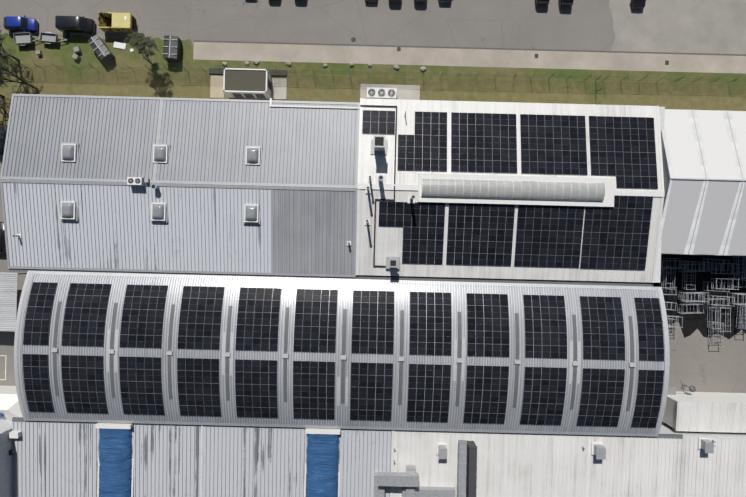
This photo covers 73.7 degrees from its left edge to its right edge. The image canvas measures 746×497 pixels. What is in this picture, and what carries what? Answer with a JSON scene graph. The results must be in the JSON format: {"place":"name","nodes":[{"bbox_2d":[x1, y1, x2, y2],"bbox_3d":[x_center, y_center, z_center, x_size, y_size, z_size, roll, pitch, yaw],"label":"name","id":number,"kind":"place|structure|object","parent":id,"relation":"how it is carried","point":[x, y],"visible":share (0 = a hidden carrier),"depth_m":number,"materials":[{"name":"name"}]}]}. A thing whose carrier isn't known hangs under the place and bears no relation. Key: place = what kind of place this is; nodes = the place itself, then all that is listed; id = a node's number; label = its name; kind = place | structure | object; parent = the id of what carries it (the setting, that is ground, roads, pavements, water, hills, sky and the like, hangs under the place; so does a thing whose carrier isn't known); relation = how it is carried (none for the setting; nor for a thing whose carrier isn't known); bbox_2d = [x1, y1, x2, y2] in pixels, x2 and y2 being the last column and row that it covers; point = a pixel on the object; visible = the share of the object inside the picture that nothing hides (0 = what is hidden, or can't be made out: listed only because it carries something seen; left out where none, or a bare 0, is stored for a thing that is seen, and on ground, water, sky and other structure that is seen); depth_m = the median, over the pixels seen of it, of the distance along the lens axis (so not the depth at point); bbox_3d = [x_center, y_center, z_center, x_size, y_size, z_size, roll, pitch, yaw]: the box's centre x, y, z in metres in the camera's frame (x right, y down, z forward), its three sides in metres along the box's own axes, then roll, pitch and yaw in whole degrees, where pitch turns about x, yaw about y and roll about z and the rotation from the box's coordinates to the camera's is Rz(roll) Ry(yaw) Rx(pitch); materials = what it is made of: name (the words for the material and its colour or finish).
{"place":"outdoors","nodes":[
{"label":"outdoors","id":0,"kind":"place"},
{"bbox_2d":[0,421,12,496],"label":"neighbour hall walls","id":1,"kind":"structure","parent":0,"point":[6,479],"depth_m":62.45,"materials":[{"name":"grey metal"}]},
{"bbox_2d":[0,386,22,420],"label":"white roof","id":2,"kind":"structure","parent":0,"point":[10,409],"depth_m":65.36,"materials":[{"name":"white"}]},
{"bbox_2d":[2,96,357,187],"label":"grey roof","id":3,"kind":"structure","parent":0,"point":[207,141],"depth_m":62.11,"materials":[{"name":"grey metal"}]},
{"bbox_2d":[12,111,414,268],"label":"rooftop vents","id":4,"kind":"object","parent":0,"point":[378,150],"visible":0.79,"depth_m":61.68,"materials":[{"name":"grey metal"}]},
{"bbox_2d":[13,105,414,266],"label":"pipes","id":5,"kind":"object","parent":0,"point":[379,141],"visible":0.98,"depth_m":61.29,"materials":[{"name":"grey metal"}]},
{"bbox_2d":[223,68,271,98],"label":"shed","id":6,"kind":"structure","parent":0,"point":[266,94],"depth_m":67.83,"materials":[{"name":"white metal"}]},
{"bbox_2d":[225,70,265,90],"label":"shed roof","id":7,"kind":"structure","parent":6,"relation":"attached to","point":[245,80],"depth_m":67.30,"materials":[{"name":"grey metal"}]},
{"bbox_2d":[0,0,745,392],"bbox_3d":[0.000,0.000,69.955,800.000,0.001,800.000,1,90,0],"label":"ground","id":8,"kind":"structure","parent":0,"point":[698,362],"depth_m":69.95,"materials":[{"name":"concrete"}]},
{"bbox_2d":[0,222,5,253],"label":"car","id":9,"kind":"object","parent":8,"relation":"on","point":[2,242],"visible":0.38,"depth_m":68.97,"materials":[{"name":"black paint"}]},
{"bbox_2d":[0,31,36,379],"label":"painted markings","id":10,"kind":"object","parent":8,"relation":"on","point":[5,355],"visible":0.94,"depth_m":69.95,"materials":[{"name":"paint"}]},
{"bbox_2d":[3,15,37,32],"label":"blue car","id":11,"kind":"object","parent":8,"relation":"on","point":[16,23],"visible":1,"depth_m":68.86,"materials":[{"name":"blue paint"}]},
{"bbox_2d":[55,16,94,33],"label":"black van","id":12,"kind":"object","parent":8,"relation":"on","point":[75,24],"visible":1,"depth_m":68.43,"materials":[{"name":"black paint"}]},
{"bbox_2d":[98,12,135,32],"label":"truck","id":13,"kind":"object","parent":8,"relation":"on","point":[110,22],"visible":1,"depth_m":68.42,"materials":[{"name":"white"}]},
{"bbox_2d":[66,34,668,64],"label":"drain grates","id":14,"kind":"object","parent":8,"relation":"on","point":[353,39],"visible":0.88,"depth_m":69.92,"materials":[{"name":"grey metal"}]},
{"bbox_2d":[365,0,376,2],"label":"parked car","id":15,"kind":"object","parent":8,"relation":"on","point":[370,1],"visible":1,"depth_m":69.40,"materials":[{"name":"black paint"}]},
{"bbox_2d":[0,33,745,125],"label":"verge grass","id":16,"kind":"structure","parent":8,"relation":"on","point":[724,95],"depth_m":69.95,"materials":[{"name":"green plant"}]},
{"bbox_2d":[0,126,7,157],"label":"car","id":17,"kind":"object","parent":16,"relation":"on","point":[3,131],"visible":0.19,"depth_m":68.67,"materials":[{"name":"black paint"}]},
{"bbox_2d":[0,97,8,122],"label":"tree","id":18,"kind":"object","parent":16,"relation":"on","point":[3,108],"visible":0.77,"depth_m":66.57,"materials":[{"name":"brown plant"}]},
{"bbox_2d":[0,96,8,107],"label":"tree","id":19,"kind":"object","parent":18,"relation":"attached to","point":[3,100],"visible":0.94,"depth_m":65.41,"materials":[{"name":"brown plant"}]},
{"bbox_2d":[0,35,19,60],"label":"tree","id":20,"kind":"object","parent":16,"relation":"on","point":[15,58],"visible":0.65,"depth_m":65.83,"materials":[{"name":"brown plant"}]},
{"bbox_2d":[0,26,15,65],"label":"tree buds","id":21,"kind":"object","parent":20,"relation":"attached to","point":[5,49],"visible":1,"depth_m":63.70,"materials":[{"name":"green plant"}]},
{"bbox_2d":[0,54,37,89],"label":"tree","id":22,"kind":"object","parent":16,"relation":"on","point":[17,77],"visible":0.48,"depth_m":66.10,"materials":[{"name":"brown plant"}]},
{"bbox_2d":[0,52,11,68],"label":"tree buds","id":23,"kind":"object","parent":22,"relation":"attached to","point":[4,57],"visible":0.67,"depth_m":63.77,"materials":[{"name":"green plant"}]},
{"bbox_2d":[13,32,39,46],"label":"trailer","id":24,"kind":"object","parent":16,"relation":"on","point":[22,39],"visible":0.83,"depth_m":69.36,"materials":[{"name":"grey metal"}]},
{"bbox_2d":[40,32,66,44],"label":"trailer","id":25,"kind":"object","parent":16,"relation":"on","point":[49,38],"visible":1,"depth_m":69.36,"materials":[{"name":"grey metal"}]},
{"bbox_2d":[35,46,81,60],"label":"concrete blocks","id":26,"kind":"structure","parent":16,"relation":"on","point":[76,49],"depth_m":69.45,"materials":[{"name":"grey concrete"}]},
{"bbox_2d":[87,35,114,62],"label":"grey waste container","id":27,"kind":"object","parent":16,"relation":"on","point":[100,48],"visible":0.98,"depth_m":68.50,"materials":[{"name":"grey"}]},
{"bbox_2d":[113,42,133,51],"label":"debris","id":28,"kind":"object","parent":16,"relation":"on","point":[119,45],"visible":0.96,"depth_m":69.84,"materials":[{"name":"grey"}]},
{"bbox_2d":[128,35,155,65],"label":"bare tree","id":29,"kind":"object","parent":16,"relation":"on","point":[144,48],"visible":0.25,"depth_m":65.82,"materials":[{"name":"brown plant"}]},
{"bbox_2d":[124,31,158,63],"bbox_3d":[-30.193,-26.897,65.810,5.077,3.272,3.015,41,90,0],"label":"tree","id":30,"kind":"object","parent":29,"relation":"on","point":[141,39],"visible":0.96,"depth_m":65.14,"materials":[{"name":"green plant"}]},
{"bbox_2d":[162,35,181,61],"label":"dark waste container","id":31,"kind":"object","parent":16,"relation":"on","point":[172,45],"visible":1,"depth_m":68.42,"materials":[{"name":"grey"}]},
{"bbox_2d":[210,75,223,97],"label":"concrete slab","id":32,"kind":"structure","parent":16,"relation":"on","point":[216,86],"depth_m":69.94,"materials":[{"name":"beige concrete"}]},
{"bbox_2d":[209,68,286,75],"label":"timber sleeper edging","id":33,"kind":"object","parent":16,"relation":"on","point":[274,72],"visible":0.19,"depth_m":69.72,"materials":[{"name":"grey wood"}]},
{"bbox_2d":[222,60,425,70],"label":"verge boulders","id":34,"kind":"object","parent":16,"relation":"on","point":[287,62],"visible":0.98,"depth_m":69.68,"materials":[{"name":"stone"}]},
{"bbox_2d":[271,78,419,99],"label":"concrete pads","id":35,"kind":"structure","parent":16,"relation":"on","point":[279,90],"depth_m":69.88,"materials":[{"name":"grey concrete"}]},
{"bbox_2d":[367,87,396,98],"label":"air conditioning unit","id":36,"kind":"object","parent":35,"relation":"on","point":[381,93],"visible":0.98,"depth_m":68.66,"materials":[{"name":"white metal"}]},
{"bbox_2d":[5,60,745,104],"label":"fence posts","id":37,"kind":"object","parent":16,"relation":"on","point":[371,68],"visible":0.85,"depth_m":67.75,"materials":[{"name":"grey metal"}]},
{"bbox_2d":[6,64,745,101],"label":"fence panels","id":38,"kind":"object","parent":37,"relation":"attached to","point":[27,87],"visible":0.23,"depth_m":68.94,"materials":[{"name":"grey metal"}]},
{"bbox_2d":[389,0,400,2],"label":"parked car","id":39,"kind":"object","parent":8,"relation":"on","point":[394,1],"visible":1,"depth_m":69.30,"materials":[{"name":"black paint"}]},
{"bbox_2d":[414,0,426,3],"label":"parked car","id":40,"kind":"object","parent":8,"relation":"on","point":[420,1],"visible":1,"depth_m":69.19,"materials":[{"name":"grey paint"}]},
{"bbox_2d":[439,0,450,3],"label":"parked car","id":41,"kind":"object","parent":8,"relation":"on","point":[445,1],"visible":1,"depth_m":69.31,"materials":[{"name":"black paint"}]},
{"bbox_2d":[193,42,745,73],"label":"sidewalk","id":42,"kind":"structure","parent":8,"relation":"on","point":[462,57],"depth_m":69.95,"materials":[{"name":"concrete"}]},
{"bbox_2d":[194,40,745,55],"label":"curb","id":43,"kind":"structure","parent":8,"relation":"on","point":[471,48],"depth_m":69.94,"materials":[{"name":"concrete"}]},
{"bbox_2d":[535,0,548,5],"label":"parked car","id":44,"kind":"object","parent":8,"relation":"on","point":[542,2],"visible":1,"depth_m":69.06,"materials":[{"name":"black paint"}]},
{"bbox_2d":[558,0,573,6],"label":"parked car","id":45,"kind":"object","parent":8,"relation":"on","point":[565,3],"visible":1,"depth_m":69.00,"materials":[{"name":"black paint"}]},
{"bbox_2d":[662,384,684,423],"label":"yard cabinets","id":46,"kind":"object","parent":8,"relation":"on","point":[671,389],"visible":0.12,"depth_m":68.19,"materials":[{"name":"grey metal"}]},
{"bbox_2d":[681,381,695,391],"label":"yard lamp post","id":47,"kind":"object","parent":8,"relation":"on","point":[692,388],"visible":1,"depth_m":67.70,"materials":[{"name":"grey metal"}]},
{"bbox_2d":[661,109,745,255],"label":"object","id":48,"kind":"structure","parent":8,"relation":"on","point":[720,196],"depth_m":62.35,"materials":[{"name":"white metal"}]},
{"bbox_2d":[661,109,745,254],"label":"tent frame rails","id":49,"kind":"object","parent":48,"relation":"on","point":[743,179],"visible":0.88,"depth_m":61.66,"materials":[{"name":"white metal"}]},
{"bbox_2d":[660,179,744,255],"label":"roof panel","id":50,"kind":"object","parent":49,"relation":"on","point":[721,251],"visible":0.31,"depth_m":62.52,"materials":[{"name":"white metal"}]},
{"bbox_2d":[662,109,745,179],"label":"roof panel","id":51,"kind":"object","parent":49,"relation":"on","point":[691,118],"visible":0.27,"depth_m":62.52,"materials":[{"name":"white metal"}]},
{"bbox_2d":[663,391,745,428],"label":"yard annex walls","id":52,"kind":"structure","parent":8,"relation":"on","point":[670,416],"depth_m":67.02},
{"bbox_2d":[676,401,745,432],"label":"annex roof","id":53,"kind":"structure","parent":52,"relation":"on","point":[695,416],"depth_m":64.91,"materials":[{"name":"white metal"}]},
{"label":"canopy posts","id":54,"kind":"object","parent":8,"relation":"on","visible":0},
{"bbox_2d":[0,272,17,331],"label":"neighboring roof","id":55,"kind":"structure","parent":54,"relation":"on","point":[8,295],"depth_m":66.86,"materials":[{"name":"grey metal"}]},
{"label":"white hall walls","id":56,"kind":"object","parent":8,"relation":"on","visible":0},
{"bbox_2d":[23,110,663,427],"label":"solar panel frames","id":57,"kind":"structure","parent":56,"relation":"on","point":[472,228],"depth_m":61.44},
{"bbox_2d":[23,110,663,427],"bbox_3d":[-3.324,2.001,61.575,78.278,1.727,38.824,1,90,0],"label":"pv panel glass","id":58,"kind":"object","parent":57,"relation":"in","point":[492,126],"visible":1,"depth_m":61.44,"materials":[{"name":"black glass"}]},
{"bbox_2d":[358,189,661,282],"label":"white roof","id":59,"kind":"structure","parent":56,"relation":"on","point":[388,241],"depth_m":62.49,"materials":[{"name":"metal"}]},
{"bbox_2d":[360,99,661,190],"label":"white roof","id":60,"kind":"structure","parent":56,"relation":"on","point":[372,166],"depth_m":62.43,"materials":[{"name":"metal"}]},
{"bbox_2d":[654,107,664,282],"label":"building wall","id":61,"kind":"structure","parent":56,"relation":"attached to","point":[658,264],"depth_m":63.01,"materials":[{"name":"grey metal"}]},
{"bbox_2d":[609,0,745,55],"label":"pavement","id":62,"kind":"structure","parent":0,"point":[698,26],"depth_m":69.95,"materials":[{"name":"concrete"}]},
{"bbox_2d":[630,0,645,8],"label":"parked car","id":63,"kind":"object","parent":62,"relation":"on","point":[637,4],"visible":1,"depth_m":69.22,"materials":[{"name":"black paint"}]},
{"bbox_2d":[654,254,745,338],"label":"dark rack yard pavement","id":64,"kind":"structure","parent":0,"point":[691,324],"depth_m":69.95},
{"bbox_2d":[659,256,745,346],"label":"metal racks","id":65,"kind":"object","parent":64,"relation":"on","point":[708,299],"visible":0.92,"depth_m":68.87,"materials":[{"name":"grey metal"}]},
{"bbox_2d":[659,424,745,438],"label":"hall walls","id":66,"kind":"structure","parent":0,"point":[666,429],"depth_m":65.35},
{"bbox_2d":[12,420,745,496],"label":"roof","id":67,"kind":"structure","parent":66,"relation":"on","point":[55,459],"depth_m":63.39,"materials":[{"name":"grey metal"}]},
{"bbox_2d":[95,422,340,496],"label":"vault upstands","id":68,"kind":"object","parent":67,"relation":"on","point":[130,426],"visible":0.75,"depth_m":62.75,"materials":[{"name":"white metal"}]},
{"bbox_2d":[99,428,338,496],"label":"blue tarp vaults","id":69,"kind":"object","parent":67,"relation":"on","point":[112,477],"visible":0.98,"depth_m":62.57,"materials":[{"name":"blue plastic"}]},
{"bbox_2d":[99,436,338,492],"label":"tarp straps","id":70,"kind":"object","parent":69,"relation":"attached to","point":[131,467],"visible":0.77,"depth_m":62.58,"materials":[{"name":"blue fabric"}]},
{"bbox_2d":[9,441,476,496],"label":"rooftop duct","id":71,"kind":"object","parent":67,"relation":"on","point":[471,472],"visible":0.83,"depth_m":61.04,"materials":[{"name":"grey metal"}]},
{"bbox_2d":[200,425,394,496],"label":"roof flashing","id":72,"kind":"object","parent":67,"relation":"on","point":[392,458],"depth_m":63.30,"materials":[{"name":"grey metal"}]},
{"bbox_2d":[12,417,682,438],"bbox_3d":[-3.237,22.849,63.325,85.300,0.250,0.500,1,90,0],"label":"valley gutter","id":73,"kind":"object","parent":67,"relation":"on","point":[668,436],"visible":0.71,"depth_m":63.20,"materials":[{"name":"grey metal"}]},
{"bbox_2d":[8,431,709,454],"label":"white roof hoods","id":74,"kind":"object","parent":67,"relation":"on","point":[15,434],"visible":0.56,"depth_m":63.07,"materials":[{"name":"white metal"}]},
{"bbox_2d":[374,439,715,496],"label":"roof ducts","id":75,"kind":"object","parent":67,"relation":"on","point":[407,481],"visible":0.98,"depth_m":62.08,"materials":[{"name":"grey metal"}]},
{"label":"grey hall walls","id":76,"kind":"object","parent":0,"visible":0},
{"bbox_2d":[2,179,270,272],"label":"grey roof","id":77,"kind":"structure","parent":76,"relation":"on","point":[202,229],"depth_m":62.12,"materials":[{"name":"grey metal"}]},
{"bbox_2d":[0,94,359,276],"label":"roof","id":78,"kind":"structure","parent":76,"relation":"on","point":[271,186],"depth_m":61.83,"materials":[{"name":"grey metal"}]},
{"bbox_2d":[17,98,664,282],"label":"white roof flashings","id":79,"kind":"object","parent":76,"relation":"on","point":[610,191],"visible":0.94,"depth_m":60.91,"materials":[{"name":"white metal"}]},
{"bbox_2d":[61,145,258,220],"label":"skylights","id":80,"kind":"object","parent":79,"relation":"on","point":[158,209],"visible":1,"depth_m":61.10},
{"bbox_2d":[273,186,354,274],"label":"grey roof","id":81,"kind":"structure","parent":79,"relation":"attached to","point":[313,231],"depth_m":62.09,"materials":[{"name":"grey metal"}]},
{"bbox_2d":[422,178,604,201],"bbox_3d":[17.034,-7.166,60.595,22.096,0.620,2.300,1,90,0],"label":"ridge skylight","id":82,"kind":"object","parent":79,"relation":"on","point":[501,188],"visible":0.96,"depth_m":60.37},
{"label":"barrel hall walls","id":83,"kind":"object","parent":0,"visible":0},
{"bbox_2d":[9,269,652,286],"bbox_3d":[-5.346,3.689,63.205,81.700,0.300,0.550,1,90,0],"label":"valley gutter","id":84,"kind":"object","parent":83,"relation":"attached to","point":[480,280],"visible":0.57,"depth_m":63.05,"materials":[{"name":"grey metal"}]},
{"bbox_2d":[17,271,664,436],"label":"barrel roof","id":85,"kind":"structure","parent":83,"relation":"on","point":[289,288],"depth_m":61.63,"materials":[{"name":"grey metal"}]},
{"bbox_2d":[14,271,669,436],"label":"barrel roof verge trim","id":86,"kind":"structure","parent":85,"relation":"attached to","point":[666,358],"depth_m":62.74,"materials":[{"name":"metal"}]},
{"bbox_2d":[53,301,633,410],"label":"roof skylights","id":87,"kind":"object","parent":85,"relation":"in","point":[401,353],"visible":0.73,"depth_m":60.97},
{"bbox_2d":[51,329,635,405],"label":"barrel cover plates","id":88,"kind":"object","parent":85,"relation":"on","point":[456,359],"visible":0.98,"depth_m":60.81,"materials":[{"name":"grey metal"}]}
]}

